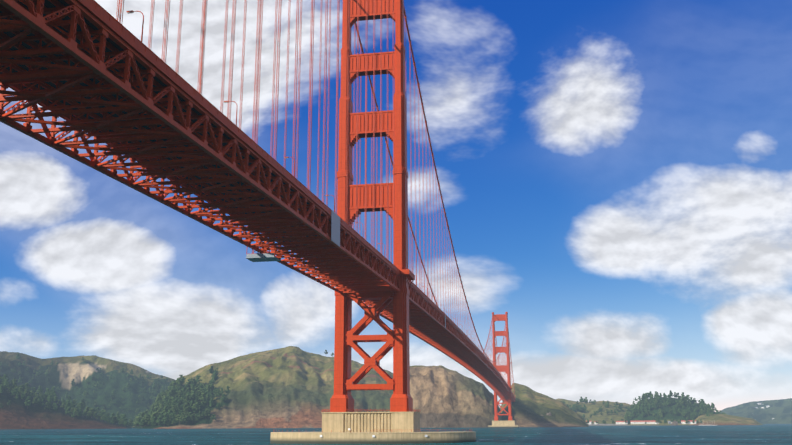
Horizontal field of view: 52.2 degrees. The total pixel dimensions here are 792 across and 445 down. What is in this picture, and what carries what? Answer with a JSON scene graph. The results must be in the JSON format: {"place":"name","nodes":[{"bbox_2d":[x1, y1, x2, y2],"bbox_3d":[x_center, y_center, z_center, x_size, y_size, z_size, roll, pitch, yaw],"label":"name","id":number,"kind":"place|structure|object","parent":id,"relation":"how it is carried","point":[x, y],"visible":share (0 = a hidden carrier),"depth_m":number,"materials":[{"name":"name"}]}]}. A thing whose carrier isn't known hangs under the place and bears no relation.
{"place":"outdoors","nodes":[
{"label":"outdoors","id":0,"kind":"place"},
{"bbox_2d":[0,380,131,428],"bbox_3d":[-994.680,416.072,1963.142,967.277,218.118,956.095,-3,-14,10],"label":"hill","id":1,"kind":"structure","parent":0,"point":[17,414],"depth_m":1765.24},
{"bbox_2d":[24,396,30,408],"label":"tree","id":2,"kind":"object","parent":1,"relation":"on","point":[27,402],"visible":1,"depth_m":1790.52,"materials":[{"name":"green plant"}]},
{"bbox_2d":[64,402,71,411],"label":"tree","id":3,"kind":"object","parent":1,"relation":"on","point":[67,405],"visible":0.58,"depth_m":1868.51,"materials":[{"name":"green plant"}]},
{"bbox_2d":[87,408,95,417],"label":"tree","id":4,"kind":"object","parent":1,"relation":"on","point":[90,412],"visible":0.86,"depth_m":1872.93,"materials":[{"name":"green plant"}]},
{"bbox_2d":[0,351,174,426],"bbox_3d":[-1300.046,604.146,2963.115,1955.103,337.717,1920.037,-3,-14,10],"label":"hill","id":5,"kind":"structure","parent":0,"point":[64,372],"depth_m":2725.47,"materials":[{"name":"green plant"}]},
{"bbox_2d":[132,346,392,428],"bbox_3d":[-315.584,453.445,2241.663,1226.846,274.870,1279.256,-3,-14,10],"label":"hill","id":6,"kind":"structure","parent":0,"point":[290,387],"depth_m":1968.01,"materials":[{"name":"green plant"}]},
{"bbox_2d":[144,416,150,423],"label":"tree","id":7,"kind":"object","parent":6,"relation":"on","point":[147,419],"visible":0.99,"depth_m":1726.66,"materials":[{"name":"green plant"}]},
{"bbox_2d":[155,415,163,423],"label":"tree","id":8,"kind":"object","parent":6,"relation":"on","point":[158,420],"visible":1,"depth_m":1701.40,"materials":[{"name":"green plant"}]},
{"bbox_2d":[161,413,168,425],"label":"tree","id":9,"kind":"object","parent":6,"relation":"on","point":[165,419],"visible":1,"depth_m":1702.85,"materials":[{"name":"green plant"}]},
{"bbox_2d":[176,415,182,424],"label":"tree","id":10,"kind":"object","parent":6,"relation":"on","point":[180,419],"visible":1,"depth_m":1704.70,"materials":[{"name":"green plant"}]},
{"bbox_2d":[183,402,189,411],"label":"tree","id":11,"kind":"object","parent":6,"relation":"on","point":[186,406],"visible":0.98,"depth_m":1782.93,"materials":[{"name":"green plant"}]},
{"bbox_2d":[190,414,195,423],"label":"tree","id":12,"kind":"object","parent":6,"relation":"on","point":[192,417],"visible":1,"depth_m":1725.76,"materials":[{"name":"green plant"}]},
{"bbox_2d":[195,375,201,382],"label":"tree","id":13,"kind":"object","parent":6,"relation":"on","point":[198,379],"visible":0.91,"depth_m":2147.97,"materials":[{"name":"green plant"}]},
{"bbox_2d":[214,389,219,396],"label":"tree","id":14,"kind":"object","parent":6,"relation":"on","point":[217,393],"visible":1,"depth_m":1926.43,"materials":[{"name":"green plant"}]},
{"bbox_2d":[270,412,475,443],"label":"tower pier","id":15,"kind":"structure","parent":0,"point":[398,427],"depth_m":351.65,"materials":[{"name":"beige concrete"}]},
{"bbox_2d":[330,0,412,411],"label":"tower","id":16,"kind":"structure","parent":15,"relation":"on","point":[348,337],"depth_m":385.26,"materials":[{"name":"metal"}]},
{"bbox_2d":[356,8,515,397],"bbox_3d":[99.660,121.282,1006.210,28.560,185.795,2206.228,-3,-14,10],"label":"cables","id":17,"kind":"object","parent":16,"relation":"on","point":[417,78],"visible":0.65,"depth_m":534.09,"materials":[{"name":"red metal"}]},
{"bbox_2d":[116,0,514,395],"bbox_3d":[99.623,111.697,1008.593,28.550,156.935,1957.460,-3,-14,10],"label":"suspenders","id":18,"kind":"object","parent":17,"relation":"hanging from","point":[256,82],"visible":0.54,"depth_m":312.45,"materials":[{"name":"metal"}]},
{"bbox_2d":[0,0,399,292],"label":"deck","id":19,"kind":"structure","parent":18,"relation":"hanging from","point":[365,266],"depth_m":159.53,"materials":[{"name":"red metal"}]},
{"bbox_2d":[0,0,373,266],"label":"bridge underside bracing","id":20,"kind":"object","parent":19,"relation":"attached to","point":[47,4],"depth_m":148.22,"materials":[{"name":"red metal"}]},
{"bbox_2d":[246,245,280,259],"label":"traveller","id":21,"kind":"object","parent":19,"relation":"on","point":[253,251],"visible":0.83,"depth_m":257.84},
{"bbox_2d":[246,253,280,261],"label":"platform","id":22,"kind":"structure","parent":21,"relation":"attached to","point":[265,257],"depth_m":257.61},
{"bbox_2d":[352,280,509,391],"bbox_3d":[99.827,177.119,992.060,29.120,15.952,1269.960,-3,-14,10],"label":"deck","id":23,"kind":"structure","parent":18,"relation":"hanging from","point":[451,340],"depth_m":604.14,"materials":[{"name":"red metal"}]},
{"bbox_2d":[126,10,508,383],"bbox_3d":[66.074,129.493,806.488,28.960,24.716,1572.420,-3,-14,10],"label":"lamps","id":24,"kind":"object","parent":23,"relation":"on","point":[284,157],"visible":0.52,"depth_m":213.53,"materials":[{"name":"red metal"}]},
{"bbox_2d":[331,210,445,327],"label":"sheeting","id":25,"kind":"object","parent":23,"relation":"attached to","point":[335,228],"visible":1,"depth_m":253.62,"materials":[{"name":"grey"}]},
{"bbox_2d":[399,269,511,389],"bbox_3d":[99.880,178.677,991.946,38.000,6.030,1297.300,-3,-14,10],"label":"bump outs","id":26,"kind":"object","parent":23,"relation":"on","point":[409,274],"visible":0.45,"depth_m":371.37,"materials":[{"name":"metal"}]},
{"bbox_2d":[282,409,471,432],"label":"pier railing fixtures","id":27,"kind":"object","parent":15,"relation":"on","point":[383,410],"visible":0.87,"depth_m":355.18,"materials":[{"name":"grey metal"}]},
{"bbox_2d":[0,424,791,444],"bbox_3d":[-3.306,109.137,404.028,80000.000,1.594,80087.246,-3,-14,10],"label":"water","id":28,"kind":"structure","parent":0,"point":[772,434],"depth_m":546.54,"materials":[{"name":"teal liquid"}]},
{"bbox_2d":[0,0,791,411],"label":"sky","id":29,"kind":"structure","parent":0,"point":[615,176],"materials":[{"name":"blue"}]},
{"bbox_2d":[410,365,502,427],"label":"hill","id":30,"kind":"structure","parent":0,"point":[442,396],"depth_m":1695.95,"materials":[{"name":"brown stone"}]},
{"bbox_2d":[488,420,518,427],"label":"tower pier","id":31,"kind":"structure","parent":0,"point":[504,424],"depth_m":1574.78,"materials":[{"name":"beige concrete"}]},
{"bbox_2d":[492,312,512,420],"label":"tower","id":32,"kind":"structure","parent":31,"relation":"on","point":[500,317],"depth_m":1610.64,"materials":[{"name":"metal"}]},
{"bbox_2d":[497,391,515,401],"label":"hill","id":33,"kind":"structure","parent":32,"relation":"on","point":[513,398],"depth_m":1755.92,"materials":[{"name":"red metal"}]},
{"bbox_2d":[500,383,588,426],"bbox_3d":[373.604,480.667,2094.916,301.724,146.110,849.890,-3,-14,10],"label":"hill","id":34,"kind":"structure","parent":0,"point":[530,407],"depth_m":1879.15,"materials":[{"name":"green plant"}]},
{"bbox_2d":[556,398,630,424],"bbox_3d":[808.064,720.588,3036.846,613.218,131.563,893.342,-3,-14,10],"label":"hill","id":35,"kind":"structure","parent":0,"point":[599,417],"depth_m":2895.49,"materials":[{"name":"green plant"}]},
{"bbox_2d":[589,425,661,425],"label":"quay","id":36,"kind":"structure","parent":0,"point":[625,425],"depth_m":2389.85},
{"bbox_2d":[542,412,677,424],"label":"rocks","id":37,"kind":"object","parent":36,"relation":"on","point":[672,423],"visible":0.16,"depth_m":2386.06,"materials":[{"name":"grey stone"}]},
{"bbox_2d":[616,421,627,423],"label":"waterfront building","id":38,"kind":"structure","parent":36,"relation":"on","point":[620,422],"depth_m":2508.01,"materials":[{"name":"beige"}]},
{"bbox_2d":[630,420,658,423],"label":"waterfront building","id":39,"kind":"structure","parent":36,"relation":"on","point":[644,422],"depth_m":2503.28,"materials":[{"name":"beige"}]},
{"bbox_2d":[627,397,715,424],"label":"hill","id":40,"kind":"structure","parent":0,"point":[668,415],"depth_m":2657.26,"materials":[{"name":"green plant"}]},
{"bbox_2d":[679,420,695,423],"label":"waterfront building","id":41,"kind":"structure","parent":0,"point":[684,421],"depth_m":2425.44,"materials":[{"name":"beige"}]},
{"bbox_2d":[688,413,762,424],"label":"hill","id":42,"kind":"structure","parent":0,"point":[722,419],"depth_m":2514.13,"materials":[{"name":"green plant"}]},
{"bbox_2d":[720,398,791,423],"bbox_3d":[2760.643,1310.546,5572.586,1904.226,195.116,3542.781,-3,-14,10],"label":"hills","id":43,"kind":"structure","parent":0,"point":[779,411],"depth_m":4623.02,"materials":[{"name":"green plant"}]}
]}

